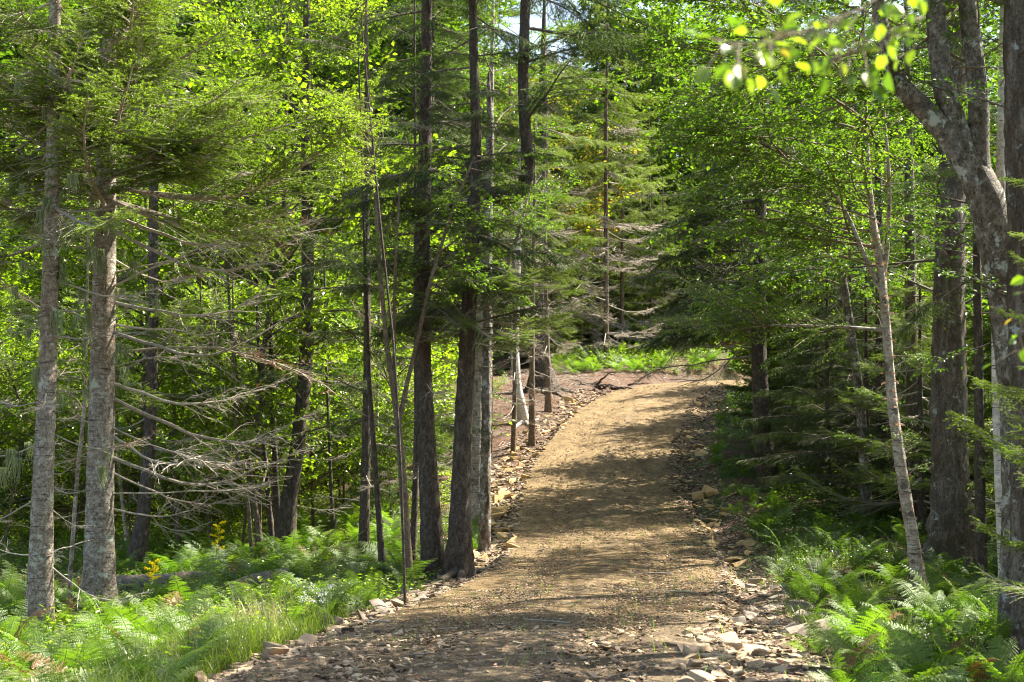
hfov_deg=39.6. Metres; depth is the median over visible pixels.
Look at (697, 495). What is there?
stone
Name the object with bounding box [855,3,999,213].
broadleaf tree
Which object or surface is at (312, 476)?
sapling
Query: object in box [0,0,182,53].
broadleaf tree
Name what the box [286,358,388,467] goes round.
sapling
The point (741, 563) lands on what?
stone
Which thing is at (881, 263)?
birch tree
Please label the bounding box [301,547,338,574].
fern
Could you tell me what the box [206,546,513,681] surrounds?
gravel
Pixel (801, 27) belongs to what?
broadleaf tree
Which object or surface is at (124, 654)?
fern
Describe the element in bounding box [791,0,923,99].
leafy branch
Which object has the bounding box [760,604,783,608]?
stone
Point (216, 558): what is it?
fern
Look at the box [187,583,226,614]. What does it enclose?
fern
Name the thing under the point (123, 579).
log
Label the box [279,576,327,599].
fern
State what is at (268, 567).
fern
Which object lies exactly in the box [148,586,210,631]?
fern
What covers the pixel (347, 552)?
fern
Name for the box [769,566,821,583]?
fern
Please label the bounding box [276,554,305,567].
fern
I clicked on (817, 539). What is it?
fern
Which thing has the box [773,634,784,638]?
stone
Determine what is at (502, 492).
stone
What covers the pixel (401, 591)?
stone
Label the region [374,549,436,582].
fern
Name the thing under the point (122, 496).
birch tree
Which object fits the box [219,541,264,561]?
fern
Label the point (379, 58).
broadleaf tree
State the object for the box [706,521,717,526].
stone
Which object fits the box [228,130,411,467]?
broadleaf tree
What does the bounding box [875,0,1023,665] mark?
old tree
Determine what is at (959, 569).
fern
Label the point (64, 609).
fern
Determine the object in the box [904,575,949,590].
fern
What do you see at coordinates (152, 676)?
fern
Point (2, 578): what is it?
fern
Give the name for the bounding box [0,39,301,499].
broadleaf tree
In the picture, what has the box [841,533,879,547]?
fern
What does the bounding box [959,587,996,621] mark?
fern
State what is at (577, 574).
path
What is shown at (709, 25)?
spruce tree
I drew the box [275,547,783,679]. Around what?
fallen leaves
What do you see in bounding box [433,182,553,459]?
fir tree
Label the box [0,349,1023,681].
ground
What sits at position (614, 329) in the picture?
fir tree
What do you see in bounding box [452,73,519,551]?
dead snag
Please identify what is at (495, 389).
sapling
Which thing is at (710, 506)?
stone
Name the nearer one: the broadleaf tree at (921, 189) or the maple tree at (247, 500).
the maple tree at (247, 500)
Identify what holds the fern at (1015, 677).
on the ground at (734, 447)
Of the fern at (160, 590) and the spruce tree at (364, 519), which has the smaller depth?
the fern at (160, 590)
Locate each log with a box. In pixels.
[116,573,179,593]
[173,571,219,585]
[231,568,290,594]
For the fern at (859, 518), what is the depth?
22.76 m
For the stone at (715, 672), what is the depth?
10.12 m
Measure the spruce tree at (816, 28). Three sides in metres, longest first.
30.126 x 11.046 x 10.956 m
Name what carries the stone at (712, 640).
on the ground at (734, 447)
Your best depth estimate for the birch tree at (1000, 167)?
14.12 m
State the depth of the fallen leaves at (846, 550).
18.79 m
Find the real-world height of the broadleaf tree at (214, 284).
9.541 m
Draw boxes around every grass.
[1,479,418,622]
[31,590,342,681]
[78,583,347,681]
[761,533,1022,670]
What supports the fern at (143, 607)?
on the ground at (734, 447)
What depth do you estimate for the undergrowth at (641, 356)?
54.28 m
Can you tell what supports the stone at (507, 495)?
on the ground at (734, 447)
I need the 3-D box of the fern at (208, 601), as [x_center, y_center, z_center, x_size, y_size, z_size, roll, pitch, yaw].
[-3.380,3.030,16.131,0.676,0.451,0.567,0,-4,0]
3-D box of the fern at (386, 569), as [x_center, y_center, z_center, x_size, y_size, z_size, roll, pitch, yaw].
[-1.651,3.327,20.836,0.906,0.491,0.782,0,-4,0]
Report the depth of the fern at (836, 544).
20.32 m
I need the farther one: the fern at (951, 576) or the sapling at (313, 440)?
the sapling at (313, 440)
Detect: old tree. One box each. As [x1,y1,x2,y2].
[738,0,998,571]
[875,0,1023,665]
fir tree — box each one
[0,0,187,638]
[0,0,377,616]
[289,33,419,577]
[341,0,506,559]
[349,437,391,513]
[399,54,461,381]
[400,367,413,441]
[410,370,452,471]
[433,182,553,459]
[433,379,453,458]
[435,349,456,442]
[438,45,530,369]
[438,111,527,335]
[446,55,573,374]
[477,173,561,452]
[493,79,525,357]
[493,80,584,445]
[503,224,587,368]
[504,145,587,412]
[506,271,579,369]
[509,187,588,364]
[536,134,595,352]
[552,0,667,358]
[555,122,619,359]
[559,145,612,351]
[565,102,646,352]
[568,53,680,355]
[579,335,596,355]
[602,180,677,347]
[609,110,685,353]
[610,202,680,349]
[624,174,687,350]
[663,211,718,349]
[668,76,752,337]
[669,88,727,301]
[683,55,754,341]
[923,222,993,489]
[942,395,995,537]
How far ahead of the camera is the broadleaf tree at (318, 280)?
43.71 m
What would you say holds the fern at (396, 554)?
on the ground at (734, 447)
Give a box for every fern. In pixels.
[0,564,23,620]
[0,572,17,598]
[0,574,25,602]
[0,584,24,618]
[0,598,33,650]
[0,602,74,658]
[0,605,14,618]
[0,609,62,656]
[0,618,85,676]
[0,620,101,681]
[0,635,65,657]
[0,642,85,680]
[0,643,73,681]
[0,649,29,678]
[0,651,80,681]
[0,666,26,681]
[1,558,58,591]
[1,598,73,614]
[2,561,26,607]
[2,659,32,681]
[17,591,88,622]
[23,618,77,647]
[25,612,69,635]
[26,616,110,654]
[33,646,77,681]
[48,594,177,637]
[53,625,183,681]
[54,573,77,607]
[54,574,81,604]
[54,576,71,611]
[54,593,74,608]
[54,597,90,632]
[57,638,142,677]
[57,640,115,667]
[59,587,116,623]
[59,588,130,660]
[68,605,133,650]
[70,592,149,622]
[71,627,164,678]
[79,583,134,590]
[82,597,143,636]
[85,637,153,663]
[92,611,140,654]
[96,634,231,681]
[97,590,183,620]
[99,645,221,681]
[102,605,188,645]
[109,624,209,661]
[111,605,188,637]
[118,570,188,603]
[118,590,151,607]
[119,611,222,656]
[120,615,253,659]
[121,577,184,607]
[127,574,158,602]
[129,600,164,629]
[130,591,218,625]
[139,573,181,595]
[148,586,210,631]
[149,576,243,600]
[153,607,238,669]
[155,600,204,638]
[159,603,194,634]
[164,634,217,652]
[165,571,239,611]
[166,574,220,611]
[167,574,223,600]
[169,592,235,628]
[178,573,223,587]
[179,551,257,602]
[186,587,225,613]
[187,561,247,583]
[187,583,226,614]
[188,558,227,582]
[190,599,233,610]
[196,600,236,621]
[198,549,231,577]
[201,590,267,616]
[214,546,244,569]
[214,550,285,586]
[215,553,260,578]
[216,580,281,601]
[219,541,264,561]
[220,556,246,577]
[221,580,273,611]
[221,606,246,618]
[223,581,262,617]
[236,557,258,573]
[237,551,297,576]
[241,546,268,560]
[241,575,307,593]
[244,549,294,575]
[244,572,299,600]
[244,573,283,595]
[245,588,302,616]
[246,530,306,563]
[251,588,322,629]
[259,572,322,615]
[272,581,332,596]
[275,542,330,559]
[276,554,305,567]
[277,557,347,591]
[277,569,356,598]
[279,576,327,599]
[282,574,375,617]
[283,535,320,559]
[287,562,304,581]
[292,550,333,577]
[295,585,379,617]
[299,560,349,583]
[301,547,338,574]
[308,578,354,607]
[314,570,357,592]
[322,531,363,566]
[323,562,391,595]
[334,549,388,576]
[334,552,375,563]
[343,569,392,597]
[349,572,398,609]
[349,580,374,606]
[354,537,401,560]
[355,541,419,563]
[356,570,383,586]
[359,534,402,565]
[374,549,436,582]
[375,555,426,580]
[385,560,434,589]
[471,515,478,528]
[472,536,479,549]
[726,506,759,533]
[738,506,773,524]
[739,515,781,541]
[742,507,785,531]
[745,521,789,553]
[748,524,793,565]
[760,555,801,581]
[763,528,795,547]
[766,539,809,561]
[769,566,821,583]
[770,577,826,598]
[778,570,824,601]
[779,600,844,655]
[782,557,837,587]
[782,564,846,604]
[793,631,899,681]
[795,537,827,555]
[798,504,851,540]
[798,521,841,549]
[802,628,899,669]
[803,536,846,574]
[805,515,852,535]
[805,571,846,597]
[810,527,851,555]
[813,566,865,590]
[820,608,901,652]
[823,587,884,613]
[824,597,904,648]
[824,616,893,639]
[825,597,891,627]
[828,567,879,596]
[832,650,910,681]
[833,586,892,625]
[834,576,903,613]
[834,631,919,668]
[838,540,890,577]
[839,507,879,530]
[839,518,870,536]
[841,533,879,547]
[847,636,912,681]
[852,599,934,645]
[853,538,892,554]
[854,557,909,586]
[854,576,897,602]
[859,546,905,576]
[861,515,898,536]
[870,527,907,566]
[874,605,969,659]
[877,657,974,681]
[880,621,968,680]
[883,562,977,625]
[888,516,927,549]
[889,547,947,586]
[895,575,996,598]
[902,590,968,630]
[902,623,976,668]
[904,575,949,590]
[904,578,970,634]
[905,577,986,619]
[906,635,1023,679]
[909,618,1017,681]
[922,567,996,611]
[922,657,972,681]
[924,554,969,577]
[926,552,972,581]
[927,575,970,595]
[928,576,980,600]
[932,606,999,648]
[937,568,987,586]
[939,562,970,593]
[943,578,995,599]
[946,571,998,604]
[955,560,995,581]
[956,581,997,627]
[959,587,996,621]
[963,611,995,643]
[964,644,1023,681]
[969,568,997,591]
[973,539,997,581]
[978,611,1015,658]
[996,661,1023,681]
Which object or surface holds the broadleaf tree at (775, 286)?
on the ground at (734, 447)
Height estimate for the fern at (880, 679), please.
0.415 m
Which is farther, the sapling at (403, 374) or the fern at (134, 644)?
the sapling at (403, 374)
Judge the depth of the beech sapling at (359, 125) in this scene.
16.75 m
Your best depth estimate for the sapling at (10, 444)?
38.28 m
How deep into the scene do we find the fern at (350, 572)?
18.48 m
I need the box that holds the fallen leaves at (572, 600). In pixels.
[226,417,795,681]
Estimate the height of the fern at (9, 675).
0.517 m
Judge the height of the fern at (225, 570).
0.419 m
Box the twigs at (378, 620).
[330,499,743,654]
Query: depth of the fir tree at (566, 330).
54.12 m
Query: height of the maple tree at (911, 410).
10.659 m
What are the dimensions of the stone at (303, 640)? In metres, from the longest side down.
0.420 x 0.270 x 0.234 m
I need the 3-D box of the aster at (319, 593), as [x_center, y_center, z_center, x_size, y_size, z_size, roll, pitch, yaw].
[-1.980,2.763,14.788,0.318,0.512,0.328,0,-4,0]
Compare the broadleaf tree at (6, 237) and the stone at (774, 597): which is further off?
the broadleaf tree at (6, 237)
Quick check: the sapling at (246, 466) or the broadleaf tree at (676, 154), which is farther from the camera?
the broadleaf tree at (676, 154)
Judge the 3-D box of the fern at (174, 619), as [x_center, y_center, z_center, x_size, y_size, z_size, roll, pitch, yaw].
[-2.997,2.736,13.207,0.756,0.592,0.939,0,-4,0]
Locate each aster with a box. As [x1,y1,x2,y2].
[298,591,327,626]
[307,583,333,613]
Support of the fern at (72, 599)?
on the ground at (734, 447)
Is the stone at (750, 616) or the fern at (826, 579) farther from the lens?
the fern at (826, 579)
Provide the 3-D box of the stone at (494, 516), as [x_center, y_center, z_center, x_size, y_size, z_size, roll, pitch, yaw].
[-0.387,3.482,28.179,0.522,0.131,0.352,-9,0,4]
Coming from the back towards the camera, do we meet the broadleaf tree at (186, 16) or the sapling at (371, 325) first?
the broadleaf tree at (186, 16)
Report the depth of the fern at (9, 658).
12.29 m
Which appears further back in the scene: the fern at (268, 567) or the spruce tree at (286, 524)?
the spruce tree at (286, 524)
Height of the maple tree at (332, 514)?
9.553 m
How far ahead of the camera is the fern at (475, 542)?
24.45 m
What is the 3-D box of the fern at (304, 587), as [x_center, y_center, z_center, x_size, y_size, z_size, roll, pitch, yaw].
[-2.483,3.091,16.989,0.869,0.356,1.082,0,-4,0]
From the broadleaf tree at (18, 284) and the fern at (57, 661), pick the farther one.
the broadleaf tree at (18, 284)
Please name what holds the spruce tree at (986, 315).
on the ground at (734, 447)
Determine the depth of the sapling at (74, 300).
33.44 m
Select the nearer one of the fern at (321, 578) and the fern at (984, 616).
the fern at (984, 616)
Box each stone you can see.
[194,670,206,681]
[227,662,242,668]
[235,666,251,673]
[261,647,289,660]
[263,641,287,648]
[294,633,317,646]
[316,612,343,627]
[327,625,344,628]
[357,609,367,619]
[365,614,376,618]
[369,598,388,611]
[384,606,394,611]
[391,596,408,602]
[392,599,403,605]
[398,587,409,594]
[409,594,426,601]
[491,505,507,512]
[491,512,504,519]
[492,495,504,502]
[494,527,506,532]
[497,491,508,494]
[497,532,509,539]
[504,494,514,497]
[505,542,519,547]
[510,456,521,460]
[520,474,528,480]
[562,396,575,402]
[663,642,676,645]
[670,660,688,664]
[676,642,710,652]
[677,663,686,669]
[677,675,694,681]
[681,629,694,634]
[682,645,694,654]
[684,653,698,658]
[687,658,704,666]
[688,627,700,631]
[688,670,716,681]
[691,491,704,499]
[692,444,702,447]
[692,632,703,637]
[695,450,708,455]
[696,635,709,640]
[701,638,715,641]
[702,485,718,496]
[702,539,719,546]
[706,503,716,509]
[706,518,718,521]
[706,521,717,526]
[711,669,731,678]
[712,653,735,659]
[715,678,731,681]
[716,632,738,641]
[718,512,730,516]
[721,507,730,511]
[724,557,734,561]
[728,640,743,649]
[730,616,746,623]
[730,669,744,675]
[733,556,742,560]
[733,559,748,566]
[734,579,744,587]
[736,540,745,544]
[737,644,767,654]
[738,651,747,656]
[742,539,756,545]
[743,610,758,616]
[744,550,754,554]
[744,676,757,681]
[745,584,758,587]
[745,629,759,632]
[747,613,756,619]
[747,659,763,666]
[748,578,763,583]
[749,605,758,611]
[753,647,772,654]
[757,593,768,596]
[758,652,775,655]
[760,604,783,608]
[764,661,780,667]
[768,594,786,599]
[771,617,779,625]
[771,664,786,672]
[771,678,786,681]
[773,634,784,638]
[776,658,795,663]
[781,583,792,594]
[783,622,795,629]
[785,617,835,632]
[787,653,802,657]
[788,600,811,609]
[794,609,812,616]
[796,620,820,636]
[796,650,809,655]
[801,671,826,678]
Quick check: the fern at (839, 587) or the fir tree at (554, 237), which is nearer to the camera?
the fern at (839, 587)
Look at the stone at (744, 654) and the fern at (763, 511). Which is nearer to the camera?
the stone at (744, 654)
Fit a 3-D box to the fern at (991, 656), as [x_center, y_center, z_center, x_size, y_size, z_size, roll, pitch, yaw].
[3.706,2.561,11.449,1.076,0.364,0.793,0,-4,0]
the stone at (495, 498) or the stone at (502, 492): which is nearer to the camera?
the stone at (495, 498)
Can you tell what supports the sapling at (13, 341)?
on the ground at (734, 447)
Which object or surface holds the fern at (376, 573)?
on the ground at (734, 447)
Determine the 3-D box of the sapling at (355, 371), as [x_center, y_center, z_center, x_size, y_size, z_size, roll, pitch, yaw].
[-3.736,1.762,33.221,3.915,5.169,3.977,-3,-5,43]
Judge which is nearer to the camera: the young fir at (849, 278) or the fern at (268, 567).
the fern at (268, 567)
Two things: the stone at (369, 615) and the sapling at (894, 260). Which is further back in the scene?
the sapling at (894, 260)
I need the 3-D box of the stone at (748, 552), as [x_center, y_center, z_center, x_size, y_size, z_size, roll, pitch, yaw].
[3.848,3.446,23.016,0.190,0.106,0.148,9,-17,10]
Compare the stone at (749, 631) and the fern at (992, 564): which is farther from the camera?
the fern at (992, 564)
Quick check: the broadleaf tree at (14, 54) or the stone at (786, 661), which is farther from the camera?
the broadleaf tree at (14, 54)
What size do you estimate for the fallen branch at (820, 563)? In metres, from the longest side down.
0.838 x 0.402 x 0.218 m
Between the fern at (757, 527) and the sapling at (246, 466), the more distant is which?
the sapling at (246, 466)
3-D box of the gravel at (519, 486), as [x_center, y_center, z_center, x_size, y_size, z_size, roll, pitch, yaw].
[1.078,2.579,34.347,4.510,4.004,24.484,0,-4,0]
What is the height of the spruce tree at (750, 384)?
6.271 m
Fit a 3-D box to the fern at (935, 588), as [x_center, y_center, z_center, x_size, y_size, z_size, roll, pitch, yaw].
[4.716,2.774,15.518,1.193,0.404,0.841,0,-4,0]
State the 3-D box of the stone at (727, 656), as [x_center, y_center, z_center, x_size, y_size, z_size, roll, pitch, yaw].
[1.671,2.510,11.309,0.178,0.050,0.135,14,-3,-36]
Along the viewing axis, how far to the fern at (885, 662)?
11.03 m
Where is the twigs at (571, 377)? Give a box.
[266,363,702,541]
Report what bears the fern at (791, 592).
on the ground at (734, 447)
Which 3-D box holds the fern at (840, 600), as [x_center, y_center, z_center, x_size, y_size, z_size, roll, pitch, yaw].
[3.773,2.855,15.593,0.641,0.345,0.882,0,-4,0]
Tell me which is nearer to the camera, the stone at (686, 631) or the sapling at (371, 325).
the stone at (686, 631)
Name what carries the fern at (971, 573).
on the ground at (734, 447)
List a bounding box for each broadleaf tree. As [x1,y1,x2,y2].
[0,0,70,189]
[0,0,132,241]
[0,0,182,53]
[0,0,241,292]
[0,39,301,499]
[0,52,130,450]
[0,103,86,448]
[0,147,87,365]
[0,179,75,336]
[0,211,63,422]
[0,219,34,360]
[3,166,227,459]
[13,0,291,205]
[14,0,191,95]
[16,95,236,487]
[21,120,171,471]
[62,0,485,547]
[91,95,287,482]
[132,0,356,154]
[139,191,299,446]
[162,149,317,417]
[167,188,275,316]
[178,0,461,469]
[209,0,527,348]
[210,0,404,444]
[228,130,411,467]
[238,210,410,486]
[258,0,464,198]
[274,0,529,256]
[279,175,461,397]
[298,128,464,418]
[314,5,589,368]
[375,3,505,103]
[444,19,567,240]
[451,8,555,208]
[500,0,770,348]
[500,37,647,296]
[553,0,824,281]
[579,0,914,524]
[609,99,708,204]
[672,142,899,465]
[675,202,851,407]
[688,26,899,211]
[745,153,924,380]
[752,37,936,311]
[753,0,932,179]
[793,195,935,411]
[806,140,929,307]
[818,35,931,170]
[833,0,998,292]
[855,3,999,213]
[882,144,972,324]
[893,87,996,316]
[916,153,969,308]
[930,123,996,280]
[979,4,998,141]
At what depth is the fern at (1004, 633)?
12.02 m
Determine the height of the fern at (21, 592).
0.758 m
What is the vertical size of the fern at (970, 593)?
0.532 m
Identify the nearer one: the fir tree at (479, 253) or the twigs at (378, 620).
the twigs at (378, 620)
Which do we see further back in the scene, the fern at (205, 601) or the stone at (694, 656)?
the fern at (205, 601)
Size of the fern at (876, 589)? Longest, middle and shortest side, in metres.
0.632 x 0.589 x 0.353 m
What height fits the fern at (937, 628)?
0.527 m
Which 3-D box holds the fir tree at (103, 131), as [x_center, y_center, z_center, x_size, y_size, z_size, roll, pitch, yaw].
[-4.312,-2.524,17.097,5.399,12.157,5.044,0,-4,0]
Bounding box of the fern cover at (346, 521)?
[114,334,804,573]
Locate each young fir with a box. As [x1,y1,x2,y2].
[720,287,890,479]
[735,227,905,510]
[756,269,973,511]
[768,160,930,481]
[791,263,994,535]
[945,177,1023,603]
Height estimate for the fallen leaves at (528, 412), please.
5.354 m
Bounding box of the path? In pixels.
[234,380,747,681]
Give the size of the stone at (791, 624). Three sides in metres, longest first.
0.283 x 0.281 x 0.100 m
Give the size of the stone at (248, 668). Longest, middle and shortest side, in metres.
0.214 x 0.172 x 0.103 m
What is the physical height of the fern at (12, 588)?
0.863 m
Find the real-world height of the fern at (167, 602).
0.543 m
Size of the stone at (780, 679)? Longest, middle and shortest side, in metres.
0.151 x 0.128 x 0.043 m
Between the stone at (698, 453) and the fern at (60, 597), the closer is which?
the fern at (60, 597)
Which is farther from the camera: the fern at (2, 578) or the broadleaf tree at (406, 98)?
the broadleaf tree at (406, 98)
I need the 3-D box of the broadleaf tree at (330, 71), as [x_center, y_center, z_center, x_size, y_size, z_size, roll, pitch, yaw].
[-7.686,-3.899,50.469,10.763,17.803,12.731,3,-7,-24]
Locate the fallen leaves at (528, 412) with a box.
[314,363,715,531]
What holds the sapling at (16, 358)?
on the ground at (734, 447)
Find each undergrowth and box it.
[0,390,454,543]
[0,475,451,602]
[0,562,396,681]
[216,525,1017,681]
[551,335,743,372]
[635,342,994,525]
[754,495,1019,673]
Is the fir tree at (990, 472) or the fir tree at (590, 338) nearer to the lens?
the fir tree at (990, 472)
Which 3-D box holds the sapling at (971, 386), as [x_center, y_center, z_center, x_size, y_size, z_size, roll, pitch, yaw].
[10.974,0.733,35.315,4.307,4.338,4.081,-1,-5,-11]
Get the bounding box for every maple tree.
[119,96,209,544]
[158,197,249,539]
[184,123,314,556]
[201,211,309,555]
[206,83,335,534]
[221,110,327,541]
[282,92,379,536]
[461,56,641,312]
[658,0,1010,652]
[782,0,999,520]
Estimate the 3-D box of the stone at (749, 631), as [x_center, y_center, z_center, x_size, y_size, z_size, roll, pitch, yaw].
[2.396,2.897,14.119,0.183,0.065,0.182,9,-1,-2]
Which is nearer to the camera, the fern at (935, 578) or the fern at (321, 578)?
the fern at (935, 578)
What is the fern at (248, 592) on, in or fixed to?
on the ground at (734, 447)
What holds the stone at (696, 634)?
on the ground at (734, 447)
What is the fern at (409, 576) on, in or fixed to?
on the ground at (734, 447)
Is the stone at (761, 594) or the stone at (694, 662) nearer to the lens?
the stone at (694, 662)
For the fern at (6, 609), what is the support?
on the ground at (734, 447)
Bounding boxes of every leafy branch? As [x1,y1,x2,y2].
[683,0,926,104]
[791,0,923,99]
[982,275,1023,368]
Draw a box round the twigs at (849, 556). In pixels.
[721,464,995,642]
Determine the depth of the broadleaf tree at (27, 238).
43.50 m
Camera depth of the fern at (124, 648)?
11.74 m
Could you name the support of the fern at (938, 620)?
on the ground at (734, 447)
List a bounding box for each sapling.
[0,267,79,513]
[0,285,72,510]
[0,287,168,539]
[0,319,68,497]
[0,325,76,505]
[0,337,162,535]
[0,344,34,484]
[0,346,161,544]
[5,361,78,505]
[8,297,139,521]
[18,332,138,495]
[29,245,221,537]
[114,350,205,521]
[118,295,254,539]
[118,324,182,461]
[124,278,240,510]
[131,346,354,544]
[132,319,246,520]
[137,361,326,535]
[169,274,278,521]
[179,408,324,506]
[181,326,327,519]
[190,321,320,529]
[201,286,359,518]
[203,278,283,471]
[217,239,413,525]
[219,298,357,509]
[250,352,361,493]
[263,304,360,468]
[264,305,443,513]
[276,315,515,489]
[278,283,413,502]
[280,0,405,604]
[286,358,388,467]
[315,274,410,415]
[350,418,413,516]
[371,423,413,479]
[385,346,413,417]
[392,400,453,475]
[404,337,455,416]
[431,344,458,420]
[493,375,517,416]
[770,196,921,385]
[772,218,933,425]
[841,179,932,381]
[858,320,967,422]
[894,300,973,409]
[916,225,991,446]
[917,242,990,483]
[965,215,989,360]
[965,281,989,359]
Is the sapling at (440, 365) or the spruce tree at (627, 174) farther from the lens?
the spruce tree at (627, 174)
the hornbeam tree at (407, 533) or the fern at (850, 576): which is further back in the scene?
the hornbeam tree at (407, 533)
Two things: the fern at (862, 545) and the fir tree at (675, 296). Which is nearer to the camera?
the fern at (862, 545)
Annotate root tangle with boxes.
[570,373,648,389]
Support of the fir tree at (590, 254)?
on the ground at (734, 447)
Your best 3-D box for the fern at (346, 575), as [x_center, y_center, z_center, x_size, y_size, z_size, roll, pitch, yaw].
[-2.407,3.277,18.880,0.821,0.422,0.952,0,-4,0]
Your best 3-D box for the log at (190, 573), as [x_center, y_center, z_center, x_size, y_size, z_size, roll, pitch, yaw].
[-4.630,3.481,20.846,0.669,0.221,0.478,0,-4,0]
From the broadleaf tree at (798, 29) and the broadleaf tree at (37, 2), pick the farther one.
the broadleaf tree at (798, 29)
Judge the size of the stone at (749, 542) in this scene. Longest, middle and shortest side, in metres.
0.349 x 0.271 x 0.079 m
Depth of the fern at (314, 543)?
23.79 m
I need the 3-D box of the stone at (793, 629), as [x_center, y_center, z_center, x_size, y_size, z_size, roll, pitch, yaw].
[2.982,2.883,14.003,0.503,0.133,0.308,-17,20,0]
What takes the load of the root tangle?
on the ground at (734, 447)
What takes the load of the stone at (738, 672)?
on the ground at (734, 447)
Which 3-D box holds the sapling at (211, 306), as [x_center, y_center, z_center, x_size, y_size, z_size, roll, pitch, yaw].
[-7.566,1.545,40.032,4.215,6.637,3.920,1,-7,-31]
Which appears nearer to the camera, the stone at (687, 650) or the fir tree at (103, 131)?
the stone at (687, 650)
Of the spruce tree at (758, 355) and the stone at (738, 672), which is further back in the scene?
the spruce tree at (758, 355)
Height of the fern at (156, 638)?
0.574 m
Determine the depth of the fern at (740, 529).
24.81 m
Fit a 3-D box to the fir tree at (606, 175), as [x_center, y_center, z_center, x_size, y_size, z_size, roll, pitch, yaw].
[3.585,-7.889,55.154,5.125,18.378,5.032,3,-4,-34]
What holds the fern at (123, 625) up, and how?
on the ground at (734, 447)
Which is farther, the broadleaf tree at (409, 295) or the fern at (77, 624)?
the broadleaf tree at (409, 295)
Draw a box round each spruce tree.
[60,16,263,570]
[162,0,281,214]
[209,0,393,549]
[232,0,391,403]
[284,0,460,558]
[295,0,541,583]
[332,0,574,392]
[353,0,662,581]
[402,0,555,381]
[483,0,620,396]
[555,0,680,353]
[618,0,874,489]
[619,80,687,297]
[689,1,756,205]
[717,180,848,443]
[740,201,848,443]
[778,0,987,515]
[791,0,853,150]
[813,97,862,331]
[853,1,998,584]
[925,72,997,417]
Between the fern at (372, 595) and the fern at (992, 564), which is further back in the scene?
the fern at (992, 564)
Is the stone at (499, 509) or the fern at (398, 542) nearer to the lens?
the fern at (398, 542)
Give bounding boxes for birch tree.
[0,60,165,600]
[57,146,158,545]
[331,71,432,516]
[384,0,595,527]
[442,2,602,426]
[625,0,969,609]
[908,0,1005,581]
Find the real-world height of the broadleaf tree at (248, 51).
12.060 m
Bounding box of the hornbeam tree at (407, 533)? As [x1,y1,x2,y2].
[261,0,558,587]
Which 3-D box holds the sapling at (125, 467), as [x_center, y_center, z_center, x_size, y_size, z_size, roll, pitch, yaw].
[-8.069,1.254,30.879,4.029,6.821,4.332,1,-6,0]
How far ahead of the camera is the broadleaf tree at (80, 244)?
44.36 m
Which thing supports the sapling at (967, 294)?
on the ground at (734, 447)
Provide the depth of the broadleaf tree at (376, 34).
58.88 m
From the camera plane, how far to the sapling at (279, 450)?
29.70 m
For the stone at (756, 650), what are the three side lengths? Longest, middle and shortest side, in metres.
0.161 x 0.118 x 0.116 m
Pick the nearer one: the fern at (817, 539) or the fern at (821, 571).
the fern at (821, 571)
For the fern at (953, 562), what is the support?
on the ground at (734, 447)
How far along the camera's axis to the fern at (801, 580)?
16.51 m
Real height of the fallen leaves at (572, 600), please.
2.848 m
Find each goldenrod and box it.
[144,558,160,602]
[209,520,225,600]
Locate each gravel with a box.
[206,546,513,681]
[220,623,814,681]
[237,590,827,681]
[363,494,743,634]
[473,388,613,566]
[520,383,719,508]
[667,385,741,499]
[677,493,843,681]
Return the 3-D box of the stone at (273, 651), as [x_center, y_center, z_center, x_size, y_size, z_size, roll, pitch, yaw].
[-1.857,2.600,11.682,0.250,0.149,0.375,-7,-21,23]
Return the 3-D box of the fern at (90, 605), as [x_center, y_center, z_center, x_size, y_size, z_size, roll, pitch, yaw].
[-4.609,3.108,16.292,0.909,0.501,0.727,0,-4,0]
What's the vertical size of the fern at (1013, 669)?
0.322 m
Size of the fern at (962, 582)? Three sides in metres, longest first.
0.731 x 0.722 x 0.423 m
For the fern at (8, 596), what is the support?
on the ground at (734, 447)
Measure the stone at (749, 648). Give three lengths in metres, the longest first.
0.343 x 0.313 x 0.142 m
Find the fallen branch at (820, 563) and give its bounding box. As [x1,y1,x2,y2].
[800,552,842,579]
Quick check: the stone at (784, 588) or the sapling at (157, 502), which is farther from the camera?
the sapling at (157, 502)
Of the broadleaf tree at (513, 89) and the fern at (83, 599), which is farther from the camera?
the broadleaf tree at (513, 89)
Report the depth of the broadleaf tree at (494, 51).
80.01 m
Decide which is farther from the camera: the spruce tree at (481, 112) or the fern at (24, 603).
the spruce tree at (481, 112)
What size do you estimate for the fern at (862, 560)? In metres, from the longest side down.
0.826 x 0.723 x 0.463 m
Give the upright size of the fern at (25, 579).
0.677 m
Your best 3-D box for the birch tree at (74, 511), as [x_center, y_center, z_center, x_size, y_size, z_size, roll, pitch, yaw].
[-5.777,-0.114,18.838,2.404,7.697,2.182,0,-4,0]
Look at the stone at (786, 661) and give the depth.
11.86 m
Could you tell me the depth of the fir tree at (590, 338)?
63.93 m
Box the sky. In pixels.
[447,0,999,157]
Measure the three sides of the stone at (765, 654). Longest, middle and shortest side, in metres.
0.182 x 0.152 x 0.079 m
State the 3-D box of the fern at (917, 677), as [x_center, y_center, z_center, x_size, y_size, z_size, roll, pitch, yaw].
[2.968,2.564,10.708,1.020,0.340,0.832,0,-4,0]
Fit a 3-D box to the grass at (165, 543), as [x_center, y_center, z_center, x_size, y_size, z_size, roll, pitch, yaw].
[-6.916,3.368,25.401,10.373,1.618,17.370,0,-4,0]

